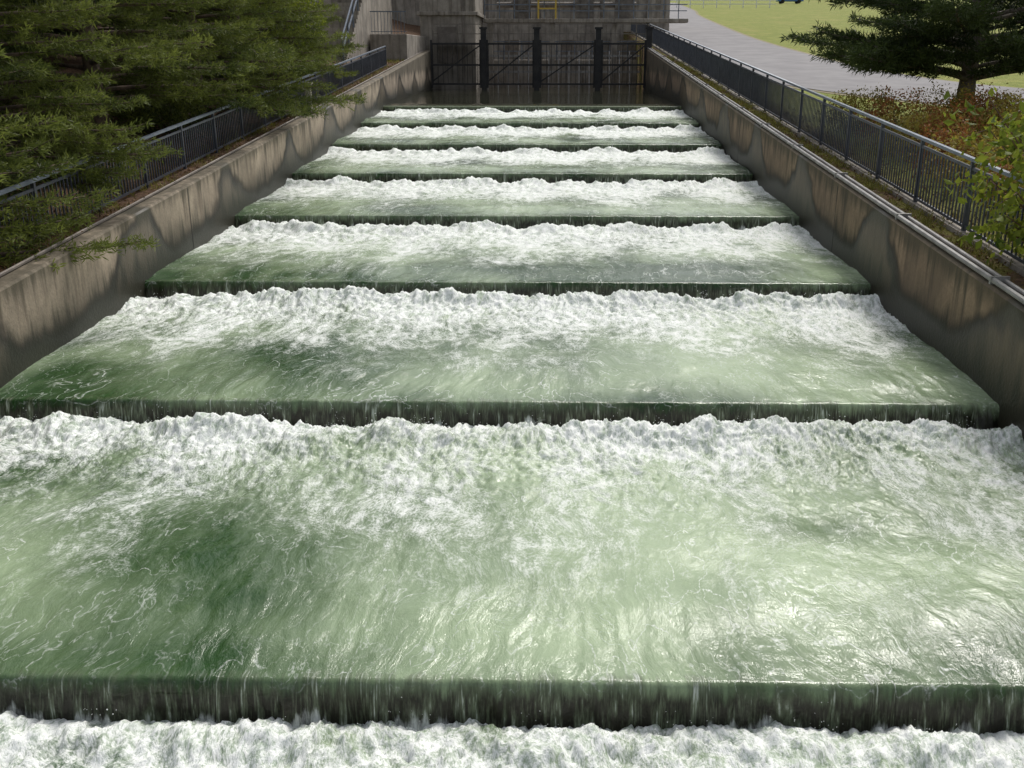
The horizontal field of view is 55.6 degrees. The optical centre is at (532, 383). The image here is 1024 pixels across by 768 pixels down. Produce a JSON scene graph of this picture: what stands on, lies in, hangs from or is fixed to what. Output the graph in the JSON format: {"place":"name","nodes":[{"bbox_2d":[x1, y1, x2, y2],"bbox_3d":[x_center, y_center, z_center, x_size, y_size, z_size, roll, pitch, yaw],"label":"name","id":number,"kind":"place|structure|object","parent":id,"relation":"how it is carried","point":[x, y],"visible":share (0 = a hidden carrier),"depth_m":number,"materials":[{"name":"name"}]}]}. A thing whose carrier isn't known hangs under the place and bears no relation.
{"place":"outdoors","nodes":[
{"label":"outdoors","id":0,"kind":"place"},
{"bbox_2d":[0,50,432,387],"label":"concrete wall","id":1,"kind":"structure","parent":0,"point":[45,309],"depth_m":16.50,"materials":[{"name":"grey concrete"}]},
{"bbox_2d":[0,50,424,276],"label":"conduit pipe","id":2,"kind":"object","parent":1,"relation":"attached to","point":[10,269],"visible":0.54,"depth_m":16.53,"materials":[{"name":"metal"}]},
{"bbox_2d":[187,69,408,245],"bbox_3d":[-6.241,-4.807,22.481,0.004,4.400,48.820,0,19,1],"label":"expansion joint","id":3,"kind":"object","parent":1,"relation":"attached to","point":[187,188],"visible":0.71,"depth_m":18.02,"materials":[{"name":"rubber"}]},
{"bbox_2d":[302,82,312,114],"bbox_3d":[-6.287,-8.000,27.188,0.240,0.860,0.240,0,19,1],"label":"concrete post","id":4,"kind":"object","parent":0,"point":[309,93],"visible":0.14,"depth_m":27.08,"materials":[{"name":"grey concrete"}]},
{"bbox_2d":[0,87,1023,767],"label":"water","id":5,"kind":"structure","parent":0,"point":[524,427],"depth_m":9.60,"materials":[{"name":"green liquid"}]},
{"bbox_2d":[0,0,1023,288],"bbox_3d":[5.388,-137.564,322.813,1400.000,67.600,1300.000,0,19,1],"label":"ground","id":6,"kind":"structure","parent":0,"point":[770,22],"depth_m":36.07,"materials":[{"name":"green plant"}]},
{"bbox_2d":[0,37,43,67],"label":"pine tree","id":7,"kind":"object","parent":6,"relation":"on","point":[10,49],"visible":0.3,"depth_m":18.79,"materials":[{"name":"green plant"}]},
{"bbox_2d":[0,0,122,30],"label":"pine tree","id":8,"kind":"object","parent":6,"relation":"on","point":[34,3],"visible":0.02,"depth_m":23.90,"materials":[{"name":"green plant"}]},
{"bbox_2d":[0,43,159,274],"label":"pine tree","id":9,"kind":"object","parent":6,"relation":"on","point":[42,229],"visible":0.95,"depth_m":13.32,"materials":[{"name":"green plant"}]},
{"bbox_2d":[0,0,183,194],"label":"pine tree","id":10,"kind":"object","parent":6,"relation":"on","point":[14,65],"visible":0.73,"depth_m":15.47,"materials":[{"name":"green plant"}]},
{"bbox_2d":[6,0,185,49],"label":"pine tree","id":11,"kind":"object","parent":6,"relation":"on","point":[57,31],"visible":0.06,"depth_m":28.14,"materials":[{"name":"green plant"}]},
{"bbox_2d":[0,0,262,139],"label":"pine tree","id":12,"kind":"object","parent":6,"relation":"on","point":[161,64],"visible":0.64,"depth_m":19.91,"materials":[{"name":"green plant"}]},
{"bbox_2d":[65,0,221,13],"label":"pine tree","id":13,"kind":"object","parent":6,"relation":"on","point":[173,0],"visible":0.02,"depth_m":34.16,"materials":[{"name":"green plant"}]},
{"bbox_2d":[0,26,352,224],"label":"undergrowth","id":14,"kind":"object","parent":6,"relation":"on","point":[164,106],"visible":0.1,"depth_m":21.86,"materials":[{"name":"green plant"}]},
{"bbox_2d":[0,46,386,256],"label":"metal fence","id":15,"kind":"object","parent":6,"relation":"on","point":[370,63],"visible":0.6,"depth_m":20.20,"materials":[{"name":"metal"}]},
{"bbox_2d":[57,0,366,131],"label":"pine tree","id":16,"kind":"object","parent":6,"relation":"on","point":[235,27],"visible":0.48,"depth_m":23.83,"materials":[{"name":"green plant"}]},
{"bbox_2d":[100,0,355,96],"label":"pine tree","id":17,"kind":"object","parent":6,"relation":"on","point":[318,39],"visible":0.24,"depth_m":28.29,"materials":[{"name":"green plant"}]},
{"bbox_2d":[219,0,329,94],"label":"broadleaf shrub","id":18,"kind":"object","parent":6,"relation":"on","point":[294,4],"visible":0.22,"depth_m":30.52,"materials":[{"name":"green plant"}]},
{"bbox_2d":[198,0,367,80],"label":"pine tree","id":19,"kind":"object","parent":6,"relation":"on","point":[328,47],"visible":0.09,"depth_m":33.02,"materials":[{"name":"green plant"}]},
{"bbox_2d":[252,0,425,62],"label":"concrete staircase","id":20,"kind":"structure","parent":6,"relation":"on","point":[368,23],"depth_m":47.16,"materials":[{"name":"grey concrete"}]},
{"bbox_2d":[416,0,485,88],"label":"concrete abutment","id":21,"kind":"object","parent":6,"relation":"on","point":[431,12],"visible":0.62,"depth_m":54.31,"materials":[{"name":"grey concrete"}]},
{"bbox_2d":[438,0,465,88],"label":"steel door","id":22,"kind":"structure","parent":21,"relation":"in","point":[442,38],"depth_m":54.34,"materials":[{"name":"grey metal"}]},
{"bbox_2d":[0,55,1019,270],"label":"grass","id":23,"kind":"structure","parent":6,"relation":"on","point":[746,105],"depth_m":18.71,"materials":[{"name":"green plant"}]},
{"bbox_2d":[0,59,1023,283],"bbox_3d":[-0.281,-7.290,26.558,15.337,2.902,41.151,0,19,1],"label":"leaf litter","id":24,"kind":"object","parent":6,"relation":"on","point":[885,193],"visible":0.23,"depth_m":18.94,"materials":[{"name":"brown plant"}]},
{"bbox_2d":[391,0,669,59],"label":"block","id":25,"kind":"structure","parent":6,"relation":"on","point":[410,15],"depth_m":72.17,"materials":[{"name":"concrete"}]},
{"bbox_2d":[430,24,653,89],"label":"steel gate","id":26,"kind":"structure","parent":6,"relation":"on","point":[537,64],"depth_m":53.17,"materials":[{"name":"black metal"}]},
{"bbox_2d":[494,60,636,87],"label":"base wall","id":27,"kind":"structure","parent":6,"relation":"on","point":[573,77],"depth_m":60.96,"materials":[{"name":"concrete"}]},
{"bbox_2d":[497,0,635,59],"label":"hoist machinery","id":28,"kind":"object","parent":27,"relation":"on","point":[578,14],"visible":0.86,"depth_m":59.08,"materials":[{"name":"metal"}]},
{"bbox_2d":[484,0,686,59],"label":"railing","id":29,"kind":"object","parent":27,"relation":"on","point":[603,10],"visible":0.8,"depth_m":58.53,"materials":[{"name":"metal"}]},
{"bbox_2d":[670,0,775,7],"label":"white railing","id":30,"kind":"object","parent":6,"relation":"on","point":[724,0],"visible":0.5,"depth_m":139.22,"materials":[{"name":"metal"}]},
{"bbox_2d":[776,0,803,3],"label":"parked car","id":31,"kind":"object","parent":6,"relation":"on","point":[795,1],"visible":0.99,"depth_m":167.07,"materials":[{"name":"blue paint"}]},
{"bbox_2d":[630,31,1023,276],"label":"kerb","id":32,"kind":"structure","parent":6,"relation":"on","point":[1018,266],"depth_m":16.17,"materials":[{"name":"concrete"}]},
{"bbox_2d":[631,17,1023,263],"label":"metal fence","id":33,"kind":"object","parent":32,"relation":"on","point":[752,86],"visible":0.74,"depth_m":19.29,"materials":[{"name":"metal"}]},
{"bbox_2d":[643,49,1023,439],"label":"concrete wall","id":34,"kind":"structure","parent":6,"relation":"on","point":[963,317],"depth_m":14.84,"materials":[{"name":"grey concrete"}]},
{"bbox_2d":[662,69,837,251],"bbox_3d":[5.594,-4.773,22.275,0.004,4.470,48.820,0,19,1],"label":"expansion joint","id":35,"kind":"object","parent":34,"relation":"attached to","point":[837,187],"visible":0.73,"depth_m":17.84,"materials":[{"name":"rubber"}]},
{"bbox_2d":[648,48,1023,303],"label":"conduit pipe","id":36,"kind":"object","parent":34,"relation":"attached to","point":[999,281],"visible":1,"depth_m":15.03,"materials":[{"name":"grey metal"}]},
{"bbox_2d":[677,3,1016,109],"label":"verge","id":37,"kind":"structure","parent":6,"relation":"on","point":[697,13],"depth_m":36.32,"materials":[{"name":"grey concrete"}]},
{"bbox_2d":[779,0,1023,120],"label":"pine tree","id":38,"kind":"object","parent":6,"relation":"on","point":[965,37],"visible":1,"depth_m":22.37,"materials":[{"name":"green plant"}]},
{"bbox_2d":[813,80,1023,224],"bbox_3d":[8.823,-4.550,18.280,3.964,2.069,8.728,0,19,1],"label":"autumn shrub","id":39,"kind":"object","parent":6,"relation":"on","point":[929,125],"visible":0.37,"depth_m":19.72,"materials":[{"name":"brown plant"}]},
{"bbox_2d":[943,86,1023,263],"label":"leafy sapling","id":40,"kind":"object","parent":6,"relation":"on","point":[1014,141],"visible":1,"depth_m":12.00,"materials":[{"name":"green plant"}]},
{"bbox_2d":[487,23,617,87],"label":"columns","id":41,"kind":"structure","parent":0,"point":[552,39],"depth_m":59.48,"materials":[{"name":"metal"}]},
{"bbox_2d":[483,19,687,22],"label":"deck","id":42,"kind":"structure","parent":41,"relation":"on","point":[585,20],"depth_m":58.61,"materials":[{"name":"concrete"}]},
{"bbox_2d":[537,0,556,18],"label":"yellow platform ladder","id":43,"kind":"object","parent":42,"relation":"on","point":[538,8],"visible":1,"depth_m":58.11,"materials":[{"name":"metal"}]},
{"bbox_2d":[652,3,1023,108],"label":"road","id":44,"kind":"structure","parent":0,"point":[800,68],"depth_m":41.31,"materials":[{"name":"grey asphalt"}]}
]}

